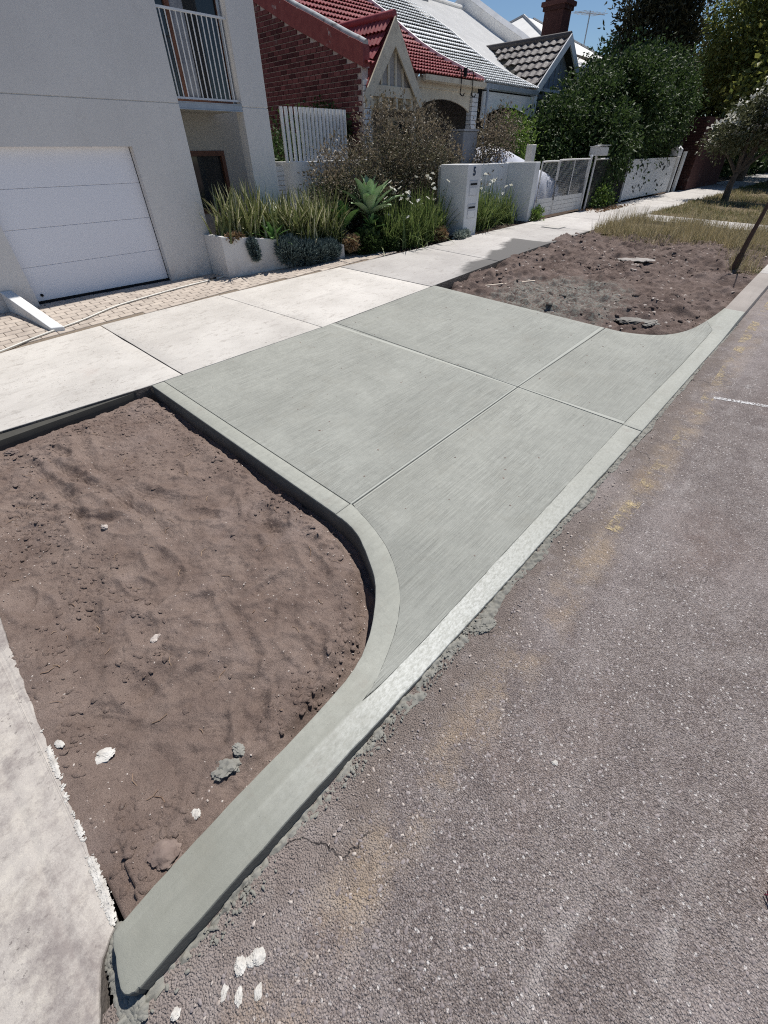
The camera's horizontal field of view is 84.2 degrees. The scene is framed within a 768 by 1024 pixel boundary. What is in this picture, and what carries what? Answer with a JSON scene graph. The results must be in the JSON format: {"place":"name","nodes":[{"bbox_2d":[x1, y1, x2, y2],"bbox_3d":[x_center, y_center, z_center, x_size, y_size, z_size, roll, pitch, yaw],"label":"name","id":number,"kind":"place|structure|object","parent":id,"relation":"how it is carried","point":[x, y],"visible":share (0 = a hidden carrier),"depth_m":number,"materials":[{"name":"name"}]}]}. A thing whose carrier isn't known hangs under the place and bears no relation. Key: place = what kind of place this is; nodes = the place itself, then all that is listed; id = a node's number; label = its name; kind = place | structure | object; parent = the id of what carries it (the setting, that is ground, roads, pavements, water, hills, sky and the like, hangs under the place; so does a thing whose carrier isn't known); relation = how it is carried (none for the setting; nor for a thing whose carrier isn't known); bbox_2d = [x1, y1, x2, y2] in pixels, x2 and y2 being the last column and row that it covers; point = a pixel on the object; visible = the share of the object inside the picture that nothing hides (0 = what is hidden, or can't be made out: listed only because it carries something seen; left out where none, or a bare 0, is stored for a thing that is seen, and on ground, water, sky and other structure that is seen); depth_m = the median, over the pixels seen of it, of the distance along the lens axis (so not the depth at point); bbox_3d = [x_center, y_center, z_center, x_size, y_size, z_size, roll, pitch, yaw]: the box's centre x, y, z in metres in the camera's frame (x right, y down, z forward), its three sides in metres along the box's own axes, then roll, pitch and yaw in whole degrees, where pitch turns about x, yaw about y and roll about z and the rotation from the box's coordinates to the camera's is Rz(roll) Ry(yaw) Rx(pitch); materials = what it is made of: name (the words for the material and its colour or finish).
{"place":"outdoors","nodes":[
{"label":"outdoors","id":0,"kind":"place"},
{"bbox_2d":[0,617,123,1023],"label":"old driveway","id":1,"kind":"structure","parent":0,"point":[60,913],"depth_m":1.76,"materials":[{"name":"concrete"}]},
{"bbox_2d":[0,396,374,919],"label":"soil verge","id":2,"kind":"structure","parent":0,"point":[178,742],"depth_m":2.80,"materials":[{"name":"brown soil"}]},
{"bbox_2d":[95,747,114,764],"bbox_3d":[-1.426,1.241,2.166,0.108,0.020,0.080,-18,43,-19],"label":"plaster chunk","id":3,"kind":"object","parent":2,"relation":"on","point":[105,755],"visible":1,"depth_m":2.16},
{"bbox_2d":[144,839,182,869],"bbox_3d":[-0.951,1.472,1.828,0.161,0.044,0.121,0,40,2],"label":"soil lump","id":4,"kind":"object","parent":2,"relation":"on","point":[164,854],"visible":0.96,"depth_m":1.82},
{"bbox_2d":[1,415,362,802],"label":"twigs","id":5,"kind":"object","parent":2,"relation":"on","point":[138,588],"visible":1,"depth_m":2.93,"materials":[{"name":"brown wood"}]},
{"bbox_2d":[0,422,372,862],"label":"soil pebbles","id":6,"kind":"object","parent":2,"relation":"on","point":[207,800],"visible":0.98,"depth_m":2.75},
{"bbox_2d":[211,758,241,780],"bbox_3d":[-0.775,1.256,2.089,0.151,0.040,0.103,-10,41,-11],"label":"mortar lump","id":7,"kind":"object","parent":2,"relation":"on","point":[225,768],"visible":1,"depth_m":2.08,"materials":[{"name":"grey concrete"}]},
{"bbox_2d":[0,251,396,352],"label":"brick paving","id":8,"kind":"structure","parent":0,"point":[15,328],"depth_m":7.35,"materials":[{"name":"beige brick"}]},
{"bbox_2d":[0,291,64,331],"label":"wing wall","id":9,"kind":"structure","parent":8,"relation":"on","point":[17,304],"depth_m":6.52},
{"bbox_2d":[0,276,223,351],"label":"garden hose","id":10,"kind":"object","parent":8,"relation":"on","point":[37,336],"visible":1,"depth_m":7.01,"materials":[{"name":"plastic"}]},
{"bbox_2d":[204,234,344,277],"bbox_3d":[-2.395,-5.591,9.149,1.737,0.864,2.595,30,49,32],"label":"planter","id":11,"kind":"object","parent":8,"relation":"on","point":[228,259],"visible":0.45,"depth_m":8.46,"materials":[{"name":"concrete"}]},
{"bbox_2d":[200,182,259,243],"bbox_3d":[-2.929,-5.753,8.126,1.340,0.974,1.140,-3,40,-2],"label":"flax","id":12,"kind":"object","parent":11,"relation":"in","point":[229,221],"visible":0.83,"depth_m":8.12,"materials":[{"name":"green plant"}]},
{"bbox_2d":[219,179,284,237],"bbox_3d":[-2.661,-6.081,8.507,1.194,1.008,1.424,-21,44,-22],"label":"flax","id":13,"kind":"object","parent":11,"relation":"in","point":[258,216],"visible":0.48,"depth_m":8.44,"materials":[{"name":"green plant"}]},
{"bbox_2d":[245,236,261,262],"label":"blue succulent","id":14,"kind":"object","parent":11,"relation":"in","point":[253,250],"visible":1,"depth_m":8.38,"materials":[{"name":"plant"}]},
{"bbox_2d":[252,221,292,244],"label":"agave","id":15,"kind":"object","parent":11,"relation":"in","point":[269,230],"visible":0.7,"depth_m":8.53,"materials":[{"name":"green plant"}]},
{"bbox_2d":[256,188,299,245],"bbox_3d":[-2.187,-6.027,8.663,1.158,0.961,1.328,30,49,32],"label":"flax","id":16,"kind":"object","parent":11,"relation":"in","point":[272,220],"visible":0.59,"depth_m":8.59,"materials":[{"name":"green plant"}]},
{"bbox_2d":[262,185,325,239],"bbox_3d":[-1.890,-6.306,8.970,1.523,1.106,1.855,-15,42,-16],"label":"flax","id":17,"kind":"object","parent":11,"relation":"in","point":[297,220],"visible":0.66,"depth_m":8.79,"materials":[{"name":"green plant"}]},
{"bbox_2d":[273,233,330,266],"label":"blue succulent","id":18,"kind":"object","parent":11,"relation":"in","point":[306,252],"visible":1,"depth_m":8.79,"materials":[{"name":"plant"}]},
{"bbox_2d":[286,183,339,239],"bbox_3d":[-1.547,-6.461,9.155,1.654,1.175,1.558,30,49,32],"label":"flax","id":19,"kind":"object","parent":11,"relation":"in","point":[317,222],"visible":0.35,"depth_m":9.02,"materials":[{"name":"green plant"}]},
{"bbox_2d":[295,183,350,238],"bbox_3d":[-1.371,-6.637,9.406,1.590,1.119,1.364,6,41,9],"label":"flax","id":20,"kind":"object","parent":11,"relation":"in","point":[333,207],"visible":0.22,"depth_m":9.28,"materials":[{"name":"green plant"}]},
{"bbox_2d":[297,192,360,243],"bbox_3d":[-1.212,-6.488,9.387,1.468,0.982,1.701,1,40,3],"label":"flax","id":21,"kind":"object","parent":11,"relation":"in","point":[331,229],"visible":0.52,"depth_m":9.19,"materials":[{"name":"green plant"}]},
{"bbox_2d":[322,236,342,260],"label":"blue succulent","id":22,"kind":"object","parent":11,"relation":"in","point":[334,248],"visible":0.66,"depth_m":9.16,"materials":[{"name":"teal plant"}]},
{"bbox_2d":[342,233,360,252],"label":"dry succulent","id":23,"kind":"object","parent":11,"relation":"on","point":[349,246],"visible":0.97,"depth_m":9.40,"materials":[{"name":"brown plant"}]},
{"bbox_2d":[0,173,767,450],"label":"footpath","id":24,"kind":"structure","parent":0,"point":[50,385],"depth_m":6.51,"materials":[{"name":"concrete"}]},
{"bbox_2d":[113,286,744,995],"bbox_3d":[0.527,-1.517,5.220,4.767,0.688,9.226,30,49,32],"label":"driveway crossover","id":25,"kind":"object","parent":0,"point":[447,434],"visible":0.97,"depth_m":3.97,"materials":[{"name":"concrete"}]},
{"bbox_2d":[102,289,767,1023],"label":"road","id":26,"kind":"structure","parent":0,"point":[724,431],"depth_m":1.94,"materials":[{"name":"grey asphalt"}]},
{"bbox_2d":[234,955,246,977],"bbox_3d":[-0.544,1.714,1.603,0.051,0.017,0.057,15,43,18],"label":"plaster crumb","id":27,"kind":"object","parent":26,"relation":"on","point":[240,965],"visible":1,"depth_m":1.60,"materials":[{"name":"white paint"}]},
{"bbox_2d":[251,947,265,965],"bbox_3d":[-0.482,1.693,1.621,0.062,0.019,0.054,5,40,7],"label":"plaster crumb","id":28,"kind":"object","parent":26,"relation":"on","point":[258,955],"visible":1,"depth_m":1.62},
{"bbox_2d":[150,415,657,1012],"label":"gutter mortar crumbs","id":29,"kind":"object","parent":26,"relation":"on","point":[250,889],"visible":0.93,"depth_m":2.03,"materials":[{"name":"grey concrete"}]},
{"bbox_2d":[110,324,737,1023],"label":"mortar haunching","id":30,"kind":"object","parent":26,"relation":"on","point":[158,986],"visible":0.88,"depth_m":2.33,"materials":[{"name":"grey concrete"}]},
{"bbox_2d":[105,921,148,1023],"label":"heap crumbs","id":31,"kind":"object","parent":30,"relation":"on","point":[139,1007],"visible":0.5,"depth_m":1.54,"materials":[{"name":"grey concrete"}]},
{"bbox_2d":[176,383,720,1023],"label":"gutter grit","id":32,"kind":"object","parent":26,"relation":"on","point":[428,765],"visible":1,"depth_m":2.10,"materials":[{"name":"grey gravel"}]},
{"bbox_2d":[473,616,496,635],"bbox_3d":[0.628,0.703,2.648,0.176,0.031,0.091,-27,46,-28],"label":"mortar lump","id":33,"kind":"object","parent":26,"relation":"on","point":[484,625],"visible":1,"depth_m":2.64,"materials":[{"name":"grey concrete"}]},
{"bbox_2d":[605,302,767,531],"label":"yellow line","id":34,"kind":"object","parent":26,"relation":"on","point":[630,503],"visible":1,"depth_m":4.09,"materials":[{"name":"beige paint"}]},
{"bbox_2d":[344,170,766,260],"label":"garden ground","id":35,"kind":"structure","parent":0,"point":[501,226],"depth_m":12.85,"materials":[{"name":"soil"}]},
{"bbox_2d":[269,103,334,161],"bbox_3d":[-2.288,-8.782,11.102,2.030,2.806,3.894,8,41,11],"label":"side shrub","id":36,"kind":"object","parent":35,"relation":"on","point":[279,147],"visible":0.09,"depth_m":10.18,"materials":[{"name":"green plant"}]},
{"bbox_2d":[275,159,376,225],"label":"curved wall","id":37,"kind":"structure","parent":35,"relation":"on","point":[292,176],"depth_m":9.63,"materials":[{"name":"white paint"}]},
{"bbox_2d":[276,165,286,216],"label":"louvre gate","id":38,"kind":"structure","parent":37,"relation":"attached to","point":[280,174],"depth_m":9.59,"materials":[{"name":"grey metal"}]},
{"bbox_2d":[279,106,347,162],"bbox_3d":[-1.492,-8.397,9.485,1.787,0.900,0.142,-33,49,-32],"label":"pole screen","id":39,"kind":"object","parent":37,"relation":"on","point":[341,126],"visible":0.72,"depth_m":9.36,"materials":[{"name":"white metal"}]},
{"bbox_2d":[309,171,366,243],"bbox_3d":[-1.102,-7.032,10.146,1.345,1.801,1.910,30,49,32],"label":"dark shrub","id":40,"kind":"object","parent":35,"relation":"on","point":[349,230],"visible":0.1,"depth_m":9.79,"materials":[{"name":"green plant"}]},
{"bbox_2d":[331,200,358,235],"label":"agave","id":41,"kind":"object","parent":35,"relation":"on","point":[351,215],"visible":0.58,"depth_m":9.42,"materials":[{"name":"green plant"}]},
{"bbox_2d":[253,0,485,204],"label":"red brick cottage","id":42,"kind":"structure","parent":35,"relation":"on","point":[341,53],"depth_m":11.33,"materials":[{"name":"brick"}]},
{"bbox_2d":[303,95,355,153],"bbox_3d":[-1.540,-9.739,11.979,1.899,2.956,1.171,30,49,32],"label":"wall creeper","id":43,"kind":"object","parent":42,"relation":"attached to","point":[347,115],"depth_m":11.19,"materials":[{"name":"green plant"}]},
{"bbox_2d":[386,117,422,190],"bbox_3d":[0.693,-11.926,14.258,0.070,1.900,1.800,30,49,32],"label":"front window","id":44,"kind":"structure","parent":42,"relation":"in","point":[396,122],"depth_m":13.75,"materials":[{"name":"glass"}]},
{"bbox_2d":[338,175,403,219],"bbox_3d":[-0.275,-6.918,9.898,1.562,1.488,1.481,-24,45,-25],"label":"agave","id":45,"kind":"object","parent":35,"relation":"on","point":[368,206],"visible":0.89,"depth_m":9.50,"materials":[{"name":"green plant"}]},
{"bbox_2d":[353,215,399,254],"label":"dark groundcover","id":46,"kind":"object","parent":35,"relation":"on","point":[377,238],"visible":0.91,"depth_m":9.67,"materials":[{"name":"green plant"}]},
{"bbox_2d":[295,85,466,231],"bbox_3d":[0.230,-8.380,10.453,1.995,3.021,5.822,30,49,32],"label":"bronze shrub","id":47,"kind":"object","parent":35,"relation":"on","point":[409,164],"visible":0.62,"depth_m":10.02,"materials":[{"name":"brown plant"}]},
{"bbox_2d":[365,196,408,255],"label":"iris","id":48,"kind":"object","parent":35,"relation":"on","point":[388,224],"visible":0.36,"depth_m":9.71,"materials":[{"name":"green plant"}]},
{"bbox_2d":[377,186,419,245],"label":"iris","id":49,"kind":"object","parent":35,"relation":"on","point":[392,211],"visible":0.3,"depth_m":9.93,"materials":[{"name":"green plant"}]},
{"bbox_2d":[393,201,431,249],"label":"iris","id":50,"kind":"object","parent":35,"relation":"on","point":[411,241],"visible":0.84,"depth_m":10.00,"materials":[{"name":"green plant"}]},
{"bbox_2d":[381,180,451,235],"bbox_3d":[0.477,-7.031,10.338,2.050,1.670,2.147,30,49,32],"label":"iris","id":51,"kind":"object","parent":35,"relation":"on","point":[408,210],"visible":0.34,"depth_m":10.04,"materials":[{"name":"green plant"}]},
{"bbox_2d":[397,172,448,221],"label":"iris","id":52,"kind":"object","parent":35,"relation":"on","point":[429,178],"visible":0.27,"depth_m":10.65,"materials":[{"name":"green plant"}]},
{"bbox_2d":[409,195,453,245],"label":"iris","id":53,"kind":"object","parent":35,"relation":"on","point":[426,238],"visible":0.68,"depth_m":10.26,"materials":[{"name":"green plant"}]},
{"bbox_2d":[417,179,456,239],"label":"iris","id":54,"kind":"object","parent":35,"relation":"on","point":[441,213],"visible":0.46,"depth_m":10.53,"materials":[{"name":"green plant"}]},
{"bbox_2d":[434,225,448,242],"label":"dry succulent","id":55,"kind":"object","parent":35,"relation":"on","point":[444,234],"visible":0.91,"depth_m":10.55,"materials":[{"name":"brown plant"}]},
{"bbox_2d":[365,0,538,200],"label":"white tiled cottage","id":56,"kind":"structure","parent":35,"relation":"on","point":[436,36],"depth_m":14.94,"materials":[{"name":"tile"}]},
{"bbox_2d":[439,164,481,235],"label":"letterbox pillar","id":57,"kind":"structure","parent":35,"relation":"on","point":[463,184],"depth_m":10.64,"materials":[{"name":"white paint"}]},
{"bbox_2d":[450,228,471,239],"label":"grey succulent","id":58,"kind":"object","parent":35,"relation":"on","point":[464,233],"visible":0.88,"depth_m":10.74,"materials":[{"name":"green plant"}]},
{"bbox_2d":[448,129,479,163],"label":"grey pillar","id":59,"kind":"structure","parent":35,"relation":"on","point":[468,136],"depth_m":11.68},
{"bbox_2d":[436,162,540,221],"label":"front wall","id":60,"kind":"structure","parent":35,"relation":"on","point":[522,177],"depth_m":12.49,"materials":[{"name":"white paint"}]},
{"bbox_2d":[452,95,530,185],"bbox_3d":[3.020,-10.300,12.469,1.821,2.862,3.138,30,49,32],"label":"bronze shrub","id":61,"kind":"object","parent":35,"relation":"on","point":[492,136],"visible":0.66,"depth_m":12.18,"materials":[{"name":"brown plant"}]},
{"bbox_2d":[406,0,578,157],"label":"gabled cottage","id":62,"kind":"structure","parent":35,"relation":"on","point":[497,39],"depth_m":16.65,"materials":[{"name":"tile"}]},
{"bbox_2d":[541,0,576,35],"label":"brick chimney","id":63,"kind":"object","parent":62,"relation":"on","point":[557,15],"visible":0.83,"depth_m":16.74,"materials":[{"name":"red brick"}]},
{"bbox_2d":[475,173,510,230],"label":"iris","id":64,"kind":"object","parent":35,"relation":"on","point":[482,219],"visible":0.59,"depth_m":11.55,"materials":[{"name":"green plant"}]},
{"bbox_2d":[481,178,519,228],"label":"iris","id":65,"kind":"object","parent":35,"relation":"on","point":[492,220],"visible":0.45,"depth_m":11.99,"materials":[{"name":"green plant"}]},
{"bbox_2d":[495,178,525,223],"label":"iris","id":66,"kind":"object","parent":35,"relation":"on","point":[509,218],"visible":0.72,"depth_m":12.44,"materials":[{"name":"green plant"}]},
{"bbox_2d":[475,146,561,207],"bbox_3d":[4.495,-11.504,14.781,1.850,1.866,6.200,30,49,32],"label":"covered car","id":67,"kind":"object","parent":35,"relation":"on","point":[515,158],"visible":0.19,"depth_m":14.69,"materials":[{"name":"white fabric"}]},
{"bbox_2d":[493,97,545,159],"bbox_3d":[4.486,-12.335,14.776,1.929,2.966,2.386,30,49,32],"label":"lime shrub","id":68,"kind":"object","parent":35,"relation":"on","point":[522,149],"visible":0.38,"depth_m":13.99,"materials":[{"name":"green plant"}]},
{"bbox_2d":[524,144,536,161],"bbox_3d":[4.364,-10.016,13.165,0.200,2.070,0.240,30,49,32],"label":"timber post","id":69,"kind":"object","parent":35,"relation":"on","point":[530,152],"visible":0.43,"depth_m":12.56,"materials":[{"name":"white wood"}]},
{"bbox_2d":[529,204,545,220],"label":"pier weed","id":70,"kind":"object","parent":35,"relation":"on","point":[538,211],"visible":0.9,"depth_m":12.90,"materials":[{"name":"green plant"}]},
{"bbox_2d":[578,155,592,210],"bbox_3d":[6.898,-11.213,14.586,0.099,1.602,0.104,30,49,32],"label":"gate post","id":71,"kind":"object","parent":35,"relation":"on","point":[587,175],"visible":0.83,"depth_m":14.52,"materials":[{"name":"white metal"}]},
{"bbox_2d":[550,158,590,213],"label":"chain wire gate","id":72,"kind":"structure","parent":71,"relation":"attached to","point":[561,201],"depth_m":13.92,"materials":[{"name":"grey metal"}]},
{"bbox_2d":[534,160,559,215],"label":"chain wire gate","id":73,"kind":"structure","parent":72,"relation":"attached to","point":[548,203],"depth_m":12.96,"materials":[{"name":"grey metal"}]},
{"bbox_2d":[583,156,597,209],"bbox_3d":[7.168,-11.391,14.823,0.099,1.562,0.104,30,49,32],"label":"gate post","id":74,"kind":"object","parent":35,"relation":"on","point":[596,157],"visible":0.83,"depth_m":14.75,"materials":[{"name":"grey metal"}]},
{"bbox_2d":[589,145,608,155],"bbox_3d":[7.249,-12.162,14.291,0.461,0.280,0.660,30,49,32],"label":"letterbox","id":75,"kind":"object","parent":74,"relation":"on","point":[599,150],"visible":0.98,"depth_m":14.15,"materials":[{"name":"white paint"}]},
{"bbox_2d":[587,176,618,208],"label":"fence weed","id":76,"kind":"object","parent":35,"relation":"on","point":[603,198],"visible":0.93,"depth_m":15.38,"materials":[{"name":"green plant"}]},
{"bbox_2d":[586,157,629,206],"bbox_3d":[8.286,-12.229,15.720,0.050,1.357,3.243,30,49,32],"label":"chain wire fence","id":77,"kind":"object","parent":35,"relation":"on","point":[599,166],"visible":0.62,"depth_m":15.18,"materials":[{"name":"white paint"}]},
{"bbox_2d":[519,20,709,205],"bbox_3d":[9.450,-15.994,17.852,5.421,6.367,12.400,30,49,32],"label":"hedge tree","id":78,"kind":"object","parent":35,"relation":"on","point":[640,102],"visible":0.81,"depth_m":15.57,"materials":[{"name":"green plant"}]},
{"bbox_2d":[618,157,676,201],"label":"panel gate","id":79,"kind":"structure","parent":35,"relation":"on","point":[659,178],"depth_m":18.23,"materials":[{"name":"white metal"}]},
{"bbox_2d":[597,0,724,91],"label":"cypress","id":80,"kind":"object","parent":35,"relation":"on","point":[679,17],"visible":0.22,"depth_m":18.57,"materials":[{"name":"green plant"}]},
{"bbox_2d":[665,116,728,189],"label":"brick outbuilding","id":81,"kind":"structure","parent":35,"relation":"on","point":[697,170],"depth_m":21.28,"materials":[{"name":"red brick"}]},
{"bbox_2d":[691,23,741,122],"bbox_3d":[21.994,-26.504,27.629,9.682,7.862,8.033,30,49,32],"label":"shade tree","id":82,"kind":"object","parent":35,"relation":"on","point":[712,109],"visible":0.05,"depth_m":27.01,"materials":[{"name":"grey plant"}]},
{"bbox_2d":[510,14,603,70],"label":"white roof","id":83,"kind":"structure","parent":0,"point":[529,27],"depth_m":24.12,"materials":[{"name":"metal"}]},
{"bbox_2d":[418,0,740,115],"label":"sky","id":84,"kind":"structure","parent":0,"point":[509,10],"materials":[{"name":"blue"}]},
{"bbox_2d":[451,230,767,334],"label":"dug soil verge","id":85,"kind":"structure","parent":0,"point":[586,294],"depth_m":7.90,"materials":[{"name":"brown soil"}]},
{"bbox_2d":[460,234,766,328],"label":"dug pebbles","id":86,"kind":"object","parent":85,"relation":"on","point":[625,277],"visible":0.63,"depth_m":8.20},
{"bbox_2d":[615,317,659,326],"bbox_3d":[3.834,-2.895,6.407,0.536,0.051,0.517,-19,43,-20],"label":"mortar slab","id":87,"kind":"object","parent":85,"relation":"on","point":[632,320],"depth_m":6.34,"materials":[{"name":"grey concrete"}]},
{"bbox_2d":[729,202,767,270],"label":"sapling","id":88,"kind":"object","parent":85,"relation":"on","point":[740,255],"visible":0.84,"depth_m":8.17,"materials":[{"name":"brown wood"}]},
{"bbox_2d":[596,181,767,247],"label":"grass verge ground","id":89,"kind":"structure","parent":0,"point":[740,206],"depth_m":16.30,"materials":[{"name":"green plant"}]},
{"bbox_2d":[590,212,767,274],"bbox_3d":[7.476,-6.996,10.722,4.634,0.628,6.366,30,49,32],"label":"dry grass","id":90,"kind":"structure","parent":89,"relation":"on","point":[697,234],"depth_m":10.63,"materials":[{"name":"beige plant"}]},
{"bbox_2d":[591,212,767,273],"bbox_3d":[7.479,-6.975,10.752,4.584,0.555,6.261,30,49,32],"label":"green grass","id":91,"kind":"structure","parent":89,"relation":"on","point":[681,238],"depth_m":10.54,"materials":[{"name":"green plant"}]},
{"bbox_2d":[594,202,767,273],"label":"straggly grass","id":92,"kind":"structure","parent":89,"relation":"on","point":[696,226],"depth_m":10.69,"materials":[{"name":"plant"}]},
{"bbox_2d":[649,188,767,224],"bbox_3d":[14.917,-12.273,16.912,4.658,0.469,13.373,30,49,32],"label":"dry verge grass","id":93,"kind":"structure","parent":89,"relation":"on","point":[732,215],"depth_m":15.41,"materials":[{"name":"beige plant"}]},
{"bbox_2d":[694,77,767,200],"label":"flowering tree","id":94,"kind":"object","parent":89,"relation":"on","point":[742,135],"visible":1,"depth_m":16.50,"materials":[{"name":"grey plant"}]},
{"bbox_2d":[701,46,767,186],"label":"shade tree","id":95,"kind":"object","parent":89,"relation":"on","point":[755,81],"visible":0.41,"depth_m":21.28,"materials":[{"name":"green plant"}]},
{"bbox_2d":[634,214,766,230],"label":"neighbour driveway","id":96,"kind":"structure","parent":0,"point":[731,223],"depth_m":13.04,"materials":[{"name":"concrete"}]},
{"bbox_3d":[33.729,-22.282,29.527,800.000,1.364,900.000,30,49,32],"label":"ground","id":97,"kind":"structure","parent":0,"visible":0},
{"bbox_2d":[0,0,280,312],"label":"grey house","id":98,"kind":"structure","parent":97,"relation":"on","point":[131,131],"depth_m":7.03,"materials":[{"name":"grey paint"}]},
{"bbox_2d":[0,147,169,303],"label":"garage door","id":99,"kind":"structure","parent":98,"relation":"in","point":[76,221],"depth_m":7.02,"materials":[{"name":"white metal"}]},
{"bbox_2d":[154,0,232,103],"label":"balcony railing","id":100,"kind":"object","parent":98,"relation":"in","point":[202,6],"depth_m":7.86,"materials":[{"name":"white metal"}]},
{"bbox_2d":[190,151,231,213],"bbox_3d":[-3.666,-6.925,8.934,0.110,1.020,0.900,30,49,32],"label":"window","id":101,"kind":"structure","parent":98,"relation":"in","point":[210,167],"depth_m":8.92,"materials":[{"name":"black glass"}]},
{"bbox_2d":[693,0,767,180],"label":"street tree","id":102,"kind":"object","parent":97,"relation":"on","point":[747,27],"visible":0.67,"depth_m":22.39,"materials":[{"name":"green plant"}]},
{"bbox_2d":[719,145,767,176],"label":"boundary hedge","id":103,"kind":"object","parent":97,"relation":"on","point":[760,164],"visible":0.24,"depth_m":31.35,"materials":[{"name":"green plant"}]},
{"bbox_2d":[726,265,767,316],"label":"kerb","id":104,"kind":"structure","parent":97,"relation":"on","point":[748,296],"depth_m":6.99,"materials":[{"name":"concrete"}]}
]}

